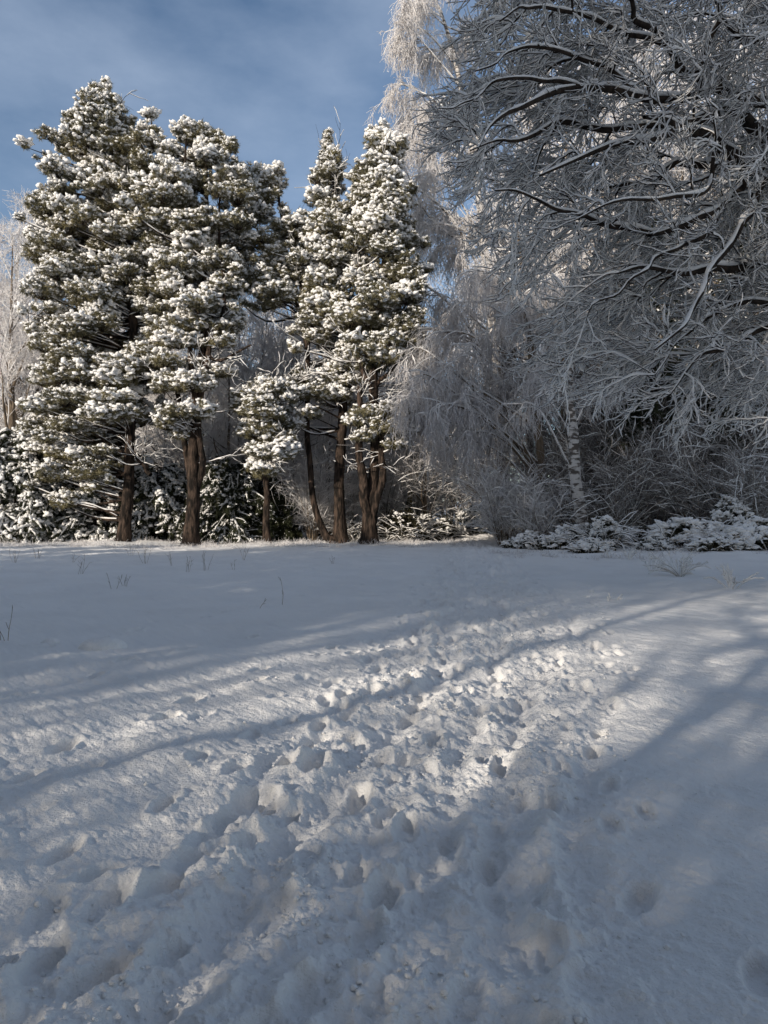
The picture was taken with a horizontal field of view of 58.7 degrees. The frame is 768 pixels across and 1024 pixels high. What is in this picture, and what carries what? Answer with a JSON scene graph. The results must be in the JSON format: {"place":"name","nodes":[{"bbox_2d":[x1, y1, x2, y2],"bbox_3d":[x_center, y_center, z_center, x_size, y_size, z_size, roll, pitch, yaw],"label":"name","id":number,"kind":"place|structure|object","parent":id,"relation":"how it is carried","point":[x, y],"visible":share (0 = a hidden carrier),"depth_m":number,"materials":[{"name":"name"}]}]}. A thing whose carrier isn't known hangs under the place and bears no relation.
{"place":"outdoors","nodes":[
{"label":"outdoors","id":0,"kind":"place"},
{"bbox_2d":[0,502,767,1023],"bbox_3d":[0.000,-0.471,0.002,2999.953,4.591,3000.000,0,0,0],"label":"snow ground","id":1,"kind":"structure","parent":0,"point":[484,892],"depth_m":4.09,"materials":[{"name":"white snow"}]},
{"bbox_2d":[0,219,23,367],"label":"frosted tree","id":2,"kind":"object","parent":1,"relation":"on","point":[4,276],"visible":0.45,"depth_m":48.74,"materials":[{"name":"grey plant"}]},
{"bbox_2d":[0,185,39,422],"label":"frosted tree","id":3,"kind":"object","parent":1,"relation":"on","point":[19,224],"visible":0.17,"depth_m":55.48,"materials":[{"name":"grey plant"}]},
{"bbox_2d":[0,216,65,430],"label":"frosted tree","id":4,"kind":"object","parent":1,"relation":"on","point":[11,358],"visible":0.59,"depth_m":45.32,"materials":[{"name":"grey plant"}]},
{"bbox_2d":[0,427,65,542],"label":"evergreen bush","id":5,"kind":"object","parent":1,"relation":"on","point":[20,456],"visible":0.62,"depth_m":38.08,"materials":[{"name":"green plant"}]},
{"bbox_2d":[0,213,72,419],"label":"frosted tree","id":6,"kind":"object","parent":1,"relation":"on","point":[20,379],"visible":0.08,"depth_m":49.03,"materials":[{"name":"grey plant"}]},
{"bbox_2d":[0,444,110,542],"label":"evergreen bush","id":7,"kind":"object","parent":1,"relation":"on","point":[42,526],"visible":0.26,"depth_m":38.25,"materials":[{"name":"green plant"}]},
{"bbox_2d":[44,466,135,542],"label":"evergreen bush","id":8,"kind":"object","parent":1,"relation":"on","point":[73,526],"visible":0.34,"depth_m":38.77,"materials":[{"name":"green plant"}]},
{"bbox_2d":[77,637,127,650],"bbox_3d":[-3.435,1.686,8.326,0.587,0.312,0.456,0,0,0],"label":"snow mound","id":9,"kind":"object","parent":1,"relation":"on","point":[99,643],"visible":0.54,"depth_m":8.21,"materials":[{"name":"white snow"}]},
{"bbox_2d":[12,75,193,541],"bbox_3d":[-15.216,-11.081,37.830,10.823,26.042,7.272,0,0,0],"label":"pine tree","id":10,"kind":"object","parent":1,"relation":"on","point":[91,421],"visible":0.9,"depth_m":36.72,"materials":[{"name":"green plant"}]},
{"bbox_2d":[99,457,159,538],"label":"evergreen bush","id":11,"kind":"object","parent":1,"relation":"on","point":[152,528],"visible":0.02,"depth_m":42.08,"materials":[{"name":"green plant"}]},
{"bbox_2d":[106,457,186,541],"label":"evergreen bush","id":12,"kind":"object","parent":1,"relation":"on","point":[166,495],"visible":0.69,"depth_m":39.37,"materials":[{"name":"green plant"}]},
{"bbox_2d":[113,329,185,459],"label":"frosted tree","id":13,"kind":"object","parent":1,"relation":"on","point":[149,397],"visible":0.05,"depth_m":46.83,"materials":[{"name":"grey plant"}]},
{"bbox_2d":[135,354,215,468],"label":"frosted tree","id":14,"kind":"object","parent":1,"relation":"on","point":[156,434],"visible":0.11,"depth_m":43.91,"materials":[{"name":"grey plant"}]},
{"bbox_2d":[113,114,259,545],"bbox_3d":[-10.498,-9.759,37.355,7.617,23.503,6.498,0,0,0],"label":"pine tree","id":15,"kind":"object","parent":1,"relation":"on","point":[201,260],"visible":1,"depth_m":36.16,"materials":[{"name":"green plant"}]},
{"bbox_2d":[140,331,237,472],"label":"frosted tree","id":16,"kind":"object","parent":1,"relation":"on","point":[205,397],"visible":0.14,"depth_m":45.16,"materials":[{"name":"grey plant"}]},
{"bbox_2d":[142,414,243,507],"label":"frosted shrub","id":17,"kind":"object","parent":1,"relation":"on","point":[205,453],"visible":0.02,"depth_m":43.03,"materials":[{"name":"grey plant"}]},
{"bbox_2d":[153,305,248,455],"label":"frosted tree","id":18,"kind":"object","parent":1,"relation":"on","point":[222,399],"visible":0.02,"depth_m":49.86,"materials":[{"name":"grey plant"}]},
{"bbox_2d":[162,311,257,483],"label":"frosted tree","id":19,"kind":"object","parent":1,"relation":"on","point":[219,398],"visible":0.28,"depth_m":43.91,"materials":[{"name":"grey plant"}]},
{"bbox_2d":[172,454,279,543],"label":"evergreen bush","id":20,"kind":"object","parent":1,"relation":"on","point":[238,508],"visible":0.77,"depth_m":39.14,"materials":[{"name":"green plant"}]},
{"bbox_2d":[194,292,283,486],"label":"frosted tree","id":21,"kind":"object","parent":1,"relation":"on","point":[264,345],"visible":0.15,"depth_m":47.29,"materials":[{"name":"grey plant"}]},
{"bbox_2d":[211,296,273,420],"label":"frosted tree","id":22,"kind":"object","parent":1,"relation":"on","point":[246,334],"visible":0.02,"depth_m":65.84,"materials":[{"name":"grey plant"}]},
{"bbox_2d":[212,360,275,504],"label":"frosted tree","id":23,"kind":"object","parent":1,"relation":"on","point":[245,441],"visible":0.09,"depth_m":43.55,"materials":[{"name":"grey plant"}]},
{"bbox_2d":[208,299,314,486],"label":"frosted tree","id":24,"kind":"object","parent":1,"relation":"on","point":[262,325],"visible":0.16,"depth_m":46.69,"materials":[{"name":"grey plant"}]},
{"bbox_2d":[227,353,298,488],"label":"frosted tree","id":25,"kind":"object","parent":1,"relation":"on","point":[269,362],"visible":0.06,"depth_m":45.37,"materials":[{"name":"grey plant"}]},
{"bbox_2d":[218,351,312,542],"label":"pine tree","id":26,"kind":"object","parent":1,"relation":"on","point":[265,426],"visible":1,"depth_m":36.63,"materials":[{"name":"green plant"}]},
{"bbox_2d":[222,310,316,466],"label":"frosted tree","id":27,"kind":"object","parent":1,"relation":"on","point":[269,335],"visible":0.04,"depth_m":57.17,"materials":[{"name":"grey plant"}]},
{"bbox_2d":[217,160,336,543],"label":"pine tree","id":28,"kind":"object","parent":1,"relation":"on","point":[266,277],"visible":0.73,"depth_m":38.45,"materials":[{"name":"green plant"}]},
{"bbox_2d":[249,477,305,541],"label":"evergreen bush","id":29,"kind":"object","parent":1,"relation":"on","point":[284,527],"visible":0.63,"depth_m":40.68,"materials":[{"name":"green plant"}]},
{"bbox_2d":[232,302,333,483],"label":"frosted tree","id":30,"kind":"object","parent":1,"relation":"on","point":[292,357],"visible":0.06,"depth_m":48.37,"materials":[{"name":"grey plant"}]},
{"bbox_2d":[225,303,347,496],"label":"frosted tree","id":31,"kind":"object","parent":1,"relation":"on","point":[283,334],"visible":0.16,"depth_m":45.13,"materials":[{"name":"grey plant"}]},
{"bbox_2d":[228,406,358,540],"bbox_3d":[-4.693,-2.381,41.466,7.616,8.582,8.693,0,0,0],"label":"frosted shrub","id":32,"kind":"object","parent":1,"relation":"on","point":[311,524],"visible":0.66,"depth_m":41.06,"materials":[{"name":"grey plant"}]},
{"bbox_2d":[228,107,369,543],"bbox_3d":[-4.292,-10.124,38.645,8.232,24.073,5.797,0,0,-33],"label":"pine tree","id":33,"kind":"object","parent":1,"relation":"on","point":[328,383],"visible":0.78,"depth_m":38.13,"materials":[{"name":"green plant"}]},
{"bbox_2d":[268,434,347,539],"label":"frosted shrub","id":34,"kind":"object","parent":1,"relation":"on","point":[301,527],"visible":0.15,"depth_m":43.72,"materials":[{"name":"grey plant"}]},
{"bbox_2d":[243,246,391,485],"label":"frosted tree","id":35,"kind":"object","parent":1,"relation":"on","point":[275,314],"visible":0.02,"depth_m":50.58,"materials":[{"name":"grey plant"}]},
{"bbox_2d":[294,456,361,540],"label":"frosted shrub","id":36,"kind":"object","parent":1,"relation":"on","point":[329,508],"visible":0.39,"depth_m":42.21,"materials":[{"name":"grey plant"}]},
{"bbox_2d":[298,400,363,524],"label":"frosted tree","id":37,"kind":"object","parent":1,"relation":"on","point":[317,422],"visible":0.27,"depth_m":43.76,"materials":[{"name":"grey plant"}]},
{"bbox_2d":[297,357,402,515],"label":"frosted tree","id":38,"kind":"object","parent":1,"relation":"on","point":[364,399],"visible":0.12,"depth_m":45.27,"materials":[{"name":"grey plant"}]},
{"bbox_2d":[304,514,404,540],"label":"evergreen shrub","id":39,"kind":"object","parent":1,"relation":"on","point":[354,534],"visible":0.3,"depth_m":42.28,"materials":[{"name":"green plant"}]},
{"bbox_2d":[304,426,408,523],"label":"frosted shrub","id":40,"kind":"object","parent":1,"relation":"on","point":[353,499],"visible":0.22,"depth_m":44.08,"materials":[{"name":"grey plant"}]},
{"bbox_2d":[333,365,411,519],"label":"frosted tree","id":41,"kind":"object","parent":1,"relation":"on","point":[386,387],"visible":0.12,"depth_m":45.79,"materials":[{"name":"grey plant"}]},
{"bbox_2d":[321,115,433,543],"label":"pine tree","id":42,"kind":"object","parent":1,"relation":"on","point":[378,227],"visible":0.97,"depth_m":36.67,"materials":[{"name":"green plant"}]},
{"bbox_2d":[0,535,767,560],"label":"frosted grass","id":43,"kind":"structure","parent":1,"relation":"on","point":[71,544],"depth_m":34.84,"materials":[{"name":"white plant"}]},
{"bbox_2d":[344,440,427,526],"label":"frosted shrub","id":44,"kind":"object","parent":1,"relation":"on","point":[387,499],"visible":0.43,"depth_m":44.37,"materials":[{"name":"grey plant"}]},
{"bbox_2d":[346,355,457,490],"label":"frosted tree","id":45,"kind":"object","parent":1,"relation":"on","point":[383,389],"visible":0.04,"depth_m":51.23,"materials":[{"name":"grey plant"}]},
{"bbox_2d":[369,401,441,519],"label":"frosted tree","id":46,"kind":"object","parent":1,"relation":"on","point":[408,503],"visible":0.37,"depth_m":44.16,"materials":[{"name":"grey plant"}]},
{"bbox_2d":[347,509,470,541],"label":"evergreen shrub","id":47,"kind":"object","parent":1,"relation":"on","point":[395,527],"visible":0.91,"depth_m":41.79,"materials":[{"name":"green plant"}]},
{"bbox_2d":[385,355,458,521],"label":"frosted tree","id":48,"kind":"object","parent":1,"relation":"on","point":[423,501],"visible":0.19,"depth_m":44.42,"materials":[{"name":"grey plant"}]},
{"bbox_2d":[389,443,459,522],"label":"frosted shrub","id":49,"kind":"object","parent":1,"relation":"on","point":[437,500],"visible":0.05,"depth_m":51.91,"materials":[{"name":"grey plant"}]},
{"bbox_2d":[360,0,509,539],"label":"birch tree","id":50,"kind":"object","parent":1,"relation":"on","point":[433,223],"visible":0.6,"depth_m":40.80,"materials":[{"name":"white plant"}]},
{"bbox_2d":[385,418,484,520],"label":"frosted shrub","id":51,"kind":"object","parent":1,"relation":"on","point":[419,505],"visible":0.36,"depth_m":45.58,"materials":[{"name":"grey plant"}]},
{"bbox_2d":[395,315,474,514],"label":"frosted tree","id":52,"kind":"object","parent":1,"relation":"on","point":[434,403],"visible":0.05,"depth_m":47.78,"materials":[{"name":"grey plant"}]},
{"bbox_2d":[408,508,486,540],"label":"evergreen shrub","id":53,"kind":"object","parent":1,"relation":"on","point":[452,534],"visible":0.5,"depth_m":43.51,"materials":[{"name":"grey plant"}]},
{"bbox_2d":[420,343,475,524],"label":"frosted tree","id":54,"kind":"object","parent":1,"relation":"on","point":[452,522],"visible":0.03,"depth_m":55.97,"materials":[{"name":"white plant"}]},
{"bbox_2d":[419,420,477,524],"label":"frosted shrub","id":55,"kind":"object","parent":1,"relation":"on","point":[447,502],"visible":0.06,"depth_m":59.47,"materials":[{"name":"grey plant"}]},
{"bbox_2d":[405,419,517,531],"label":"frosted shrub","id":56,"kind":"object","parent":1,"relation":"on","point":[453,499],"visible":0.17,"depth_m":46.40,"materials":[{"name":"grey plant"}]},
{"bbox_2d":[456,494,490,535],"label":"evergreen bush","id":57,"kind":"object","parent":1,"relation":"on","point":[465,514],"visible":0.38,"depth_m":44.83,"materials":[{"name":"white plant"}]},
{"bbox_2d":[442,275,511,428],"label":"frosted tree","id":58,"kind":"object","parent":1,"relation":"on","point":[471,350],"visible":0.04,"depth_m":61.35,"materials":[{"name":"grey plant"}]},
{"bbox_2d":[414,112,544,463],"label":"frosted tree","id":59,"kind":"object","parent":1,"relation":"on","point":[505,356],"visible":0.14,"depth_m":47.95,"materials":[{"name":"grey plant"}]},
{"bbox_2d":[375,222,588,534],"bbox_3d":[5.451,-6.656,35.003,11.800,17.071,8.316,0,0,0],"label":"birch tree","id":60,"kind":"object","parent":1,"relation":"on","point":[476,405],"visible":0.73,"depth_m":34.74,"materials":[{"name":"grey plant"}]},
{"bbox_2d":[391,407,597,536],"bbox_3d":[7.802,-2.780,42.764,14.970,9.952,12.995,0,0,-32],"label":"frosted shrub","id":61,"kind":"object","parent":1,"relation":"on","point":[467,486],"visible":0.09,"depth_m":42.15,"materials":[{"name":"grey plant"}]},
{"bbox_2d":[450,215,554,438],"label":"frosted tree","id":62,"kind":"object","parent":1,"relation":"on","point":[508,365],"visible":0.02,"depth_m":50.07,"materials":[{"name":"grey plant"}]},
{"bbox_2d":[446,447,587,545],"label":"frosted shrub","id":63,"kind":"object","parent":1,"relation":"on","point":[487,510],"visible":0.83,"depth_m":34.23,"materials":[{"name":"grey plant"}]},
{"bbox_2d":[499,530,550,549],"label":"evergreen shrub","id":64,"kind":"object","parent":1,"relation":"on","point":[514,542],"visible":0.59,"depth_m":32.02,"materials":[{"name":"grey plant"}]},
{"bbox_2d":[476,232,595,455],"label":"frosted tree","id":65,"kind":"object","parent":1,"relation":"on","point":[528,372],"depth_m":45.16,"materials":[{"name":"grey plant"}]},
{"bbox_2d":[467,84,605,481],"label":"frosted tree","id":66,"kind":"object","parent":1,"relation":"on","point":[522,238],"visible":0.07,"depth_m":42.42,"materials":[{"name":"grey plant"}]},
{"bbox_2d":[477,446,599,535],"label":"frosted shrub","id":67,"kind":"object","parent":1,"relation":"on","point":[529,523],"visible":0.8,"depth_m":33.23,"materials":[{"name":"grey plant"}]},
{"bbox_2d":[522,522,587,549],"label":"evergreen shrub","id":68,"kind":"object","parent":1,"relation":"on","point":[555,544],"visible":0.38,"depth_m":30.41,"materials":[{"name":"grey plant"}]},
{"bbox_2d":[434,28,681,525],"bbox_3d":[10.241,-13.794,40.603,14.295,31.279,13.970,0,0,35],"label":"frosted tree","id":69,"kind":"object","parent":1,"relation":"on","point":[585,267],"visible":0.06,"depth_m":39.78,"materials":[{"name":"grey plant"}]},
{"bbox_2d":[471,402,661,532],"bbox_3d":[10.014,-2.308,39.317,12.129,9.288,13.972,0,0,-37],"label":"frosted shrub","id":70,"kind":"object","parent":1,"relation":"on","point":[533,454],"visible":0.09,"depth_m":37.91,"materials":[{"name":"grey plant"}]},
{"bbox_2d":[489,155,653,529],"bbox_3d":[8.997,-7.564,32.700,7.908,18.823,5.545,0,0,0],"label":"birch tree","id":71,"kind":"object","parent":1,"relation":"on","point":[573,464],"visible":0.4,"depth_m":31.93,"materials":[{"name":"grey plant"}]},
{"bbox_2d":[501,408,659,531],"bbox_3d":[9.891,-2.204,38.409,10.568,8.300,12.138,0,0,-29],"label":"frosted shrub","id":72,"kind":"object","parent":1,"relation":"on","point":[560,462],"visible":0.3,"depth_m":35.73,"materials":[{"name":"grey plant"}]},
{"bbox_2d":[408,0,767,471],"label":"broadleaf tree","id":73,"kind":"object","parent":1,"relation":"on","point":[746,171],"visible":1,"depth_m":13.48,"materials":[{"name":"white plant"}]},
{"bbox_2d":[561,536,616,553],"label":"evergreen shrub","id":74,"kind":"object","parent":1,"relation":"on","point":[590,544],"visible":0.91,"depth_m":27.86,"materials":[{"name":"grey plant"}]},
{"bbox_2d":[534,510,653,551],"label":"shrub","id":75,"kind":"object","parent":1,"relation":"on","point":[607,527],"visible":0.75,"depth_m":28.93,"materials":[{"name":"grey plant"}]},
{"bbox_2d":[510,375,697,508],"bbox_3d":[12.977,-4.953,42.551,18.278,12.248,15.078,0,0,-37],"label":"frosted shrub","id":76,"kind":"object","parent":1,"relation":"on","point":[559,419],"visible":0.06,"depth_m":39.12,"materials":[{"name":"grey plant"}]},
{"bbox_2d":[491,37,722,510],"bbox_3d":[14.480,-14.954,42.677,14.890,32.583,14.553,0,0,14],"label":"frosted tree","id":77,"kind":"object","parent":1,"relation":"on","point":[640,58],"depth_m":41.47,"materials":[{"name":"grey plant"}]},
{"bbox_2d":[526,153,707,448],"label":"frosted tree","id":78,"kind":"object","parent":1,"relation":"on","point":[666,408],"visible":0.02,"depth_m":38.27,"materials":[{"name":"grey plant"}]},
{"bbox_2d":[500,2,741,529],"bbox_3d":[14.561,-13.192,37.432,13.388,29.976,13.699,0,0,-24],"label":"frosted tree","id":79,"kind":"object","parent":1,"relation":"on","point":[665,158],"visible":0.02,"depth_m":37.41,"materials":[{"name":"grey plant"}]},
{"bbox_2d":[528,422,714,529],"bbox_3d":[10.441,-1.424,32.136,8.129,6.385,9.337,0,0,43],"label":"frosted shrub","id":80,"kind":"object","parent":1,"relation":"on","point":[616,512],"visible":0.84,"depth_m":32.35,"materials":[{"name":"grey plant"}]},
{"bbox_2d":[552,326,716,525],"bbox_3d":[14.057,-4.402,38.066,10.543,12.042,10.482,0,0,20],"label":"frosted shrub","id":81,"kind":"object","parent":1,"relation":"on","point":[593,432],"visible":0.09,"depth_m":36.67,"materials":[{"name":"grey plant"}]},
{"bbox_2d":[621,525,648,545],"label":"bramble bush","id":82,"kind":"object","parent":1,"relation":"on","point":[639,533],"visible":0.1,"depth_m":30.53,"materials":[{"name":"grey plant"}]},
{"bbox_2d":[546,17,726,352],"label":"frosted tree","id":83,"kind":"object","parent":1,"relation":"on","point":[622,116],"visible":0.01,"depth_m":48.62,"materials":[{"name":"grey plant"}]},
{"bbox_2d":[573,158,708,444],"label":"frosted tree","id":84,"kind":"object","parent":1,"relation":"on","point":[663,201],"depth_m":41.16,"materials":[{"name":"grey plant"}]},
{"bbox_2d":[554,6,728,320],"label":"frosted tree","id":85,"kind":"object","parent":1,"relation":"on","point":[679,178],"visible":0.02,"depth_m":40.76,"materials":[{"name":"grey plant"}]},
{"bbox_2d":[580,407,716,529],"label":"frosted shrub","id":86,"kind":"object","parent":1,"relation":"on","point":[648,486],"visible":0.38,"depth_m":33.37,"materials":[{"name":"grey plant"}]},
{"bbox_2d":[535,387,761,521],"bbox_3d":[15.419,-2.658,38.785,12.995,9.952,14.970,0,0,-30],"label":"frosted shrub","id":87,"kind":"object","parent":1,"relation":"on","point":[710,405],"visible":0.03,"depth_m":35.75,"materials":[{"name":"grey plant"}]},
{"bbox_2d":[582,219,722,523],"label":"spruce tree","id":88,"kind":"object","parent":1,"relation":"on","point":[638,410],"visible":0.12,"depth_m":35.41,"materials":[{"name":"green plant"}]},
{"bbox_2d":[633,536,677,550],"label":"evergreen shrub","id":89,"kind":"object","parent":1,"relation":"on","point":[650,543],"visible":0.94,"depth_m":27.20,"materials":[{"name":"grey plant"}]},
{"bbox_2d":[576,3,767,444],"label":"frosted tree","id":90,"kind":"object","parent":1,"relation":"on","point":[714,282],"visible":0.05,"depth_m":36.97,"materials":[{"name":"grey plant"}]},
{"bbox_2d":[588,373,766,518],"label":"frosted shrub","id":91,"kind":"object","parent":1,"relation":"on","point":[689,443],"visible":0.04,"depth_m":34.69,"materials":[{"name":"grey plant"}]},
{"bbox_2d":[646,550,710,576],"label":"frosted plant","id":92,"kind":"object","parent":1,"relation":"on","point":[681,573],"visible":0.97,"depth_m":18.77,"materials":[{"name":"white plant"}]},
{"bbox_2d":[640,517,729,546],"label":"shrub","id":93,"kind":"object","parent":1,"relation":"on","point":[674,530],"visible":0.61,"depth_m":27.79,"materials":[{"name":"grey plant"}]},
{"bbox_2d":[613,416,767,522],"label":"frosted shrub","id":94,"kind":"object","parent":1,"relation":"on","point":[680,502],"visible":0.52,"depth_m":31.44,"materials":[{"name":"grey plant"}]},
{"bbox_2d":[651,412,767,517],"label":"frosted shrub","id":95,"kind":"object","parent":1,"relation":"on","point":[738,488],"visible":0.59,"depth_m":30.52,"materials":[{"name":"grey plant"}]},
{"bbox_2d":[668,493,754,524],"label":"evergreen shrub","id":96,"kind":"object","parent":1,"relation":"on","point":[720,512],"visible":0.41,"depth_m":29.00,"materials":[{"name":"grey plant"}]},
{"bbox_2d":[678,534,744,551],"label":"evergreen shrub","id":97,"kind":"object","parent":1,"relation":"on","point":[717,543],"visible":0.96,"depth_m":25.65,"materials":[{"name":"grey plant"}]},
{"bbox_2d":[659,147,767,519],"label":"spruce tree","id":98,"kind":"object","parent":1,"relation":"on","point":[726,408],"visible":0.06,"depth_m":33.85,"materials":[{"name":"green plant"}]},
{"bbox_2d":[665,218,767,499],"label":"tree","id":99,"kind":"object","parent":1,"relation":"on","point":[697,345],"visible":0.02,"depth_m":38.19,"materials":[{"name":"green plant"}]},
{"bbox_2d":[677,514,767,550],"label":"shrub","id":100,"kind":"object","parent":1,"relation":"on","point":[751,532],"visible":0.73,"depth_m":26.01,"materials":[{"name":"grey plant"}]},
{"bbox_2d":[689,387,767,515],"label":"frosted shrub","id":101,"kind":"object","parent":1,"relation":"on","point":[748,437],"visible":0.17,"depth_m":32.47,"materials":[{"name":"grey plant"}]},
{"bbox_2d":[705,563,764,588],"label":"frosted plant","id":102,"kind":"object","parent":1,"relation":"on","point":[728,577],"visible":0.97,"depth_m":15.01,"materials":[{"name":"white plant"}]},
{"bbox_2d":[0,0,767,506],"label":"sky","id":103,"kind":"structure","parent":0,"point":[267,74],"materials":[{"name":"blue"}]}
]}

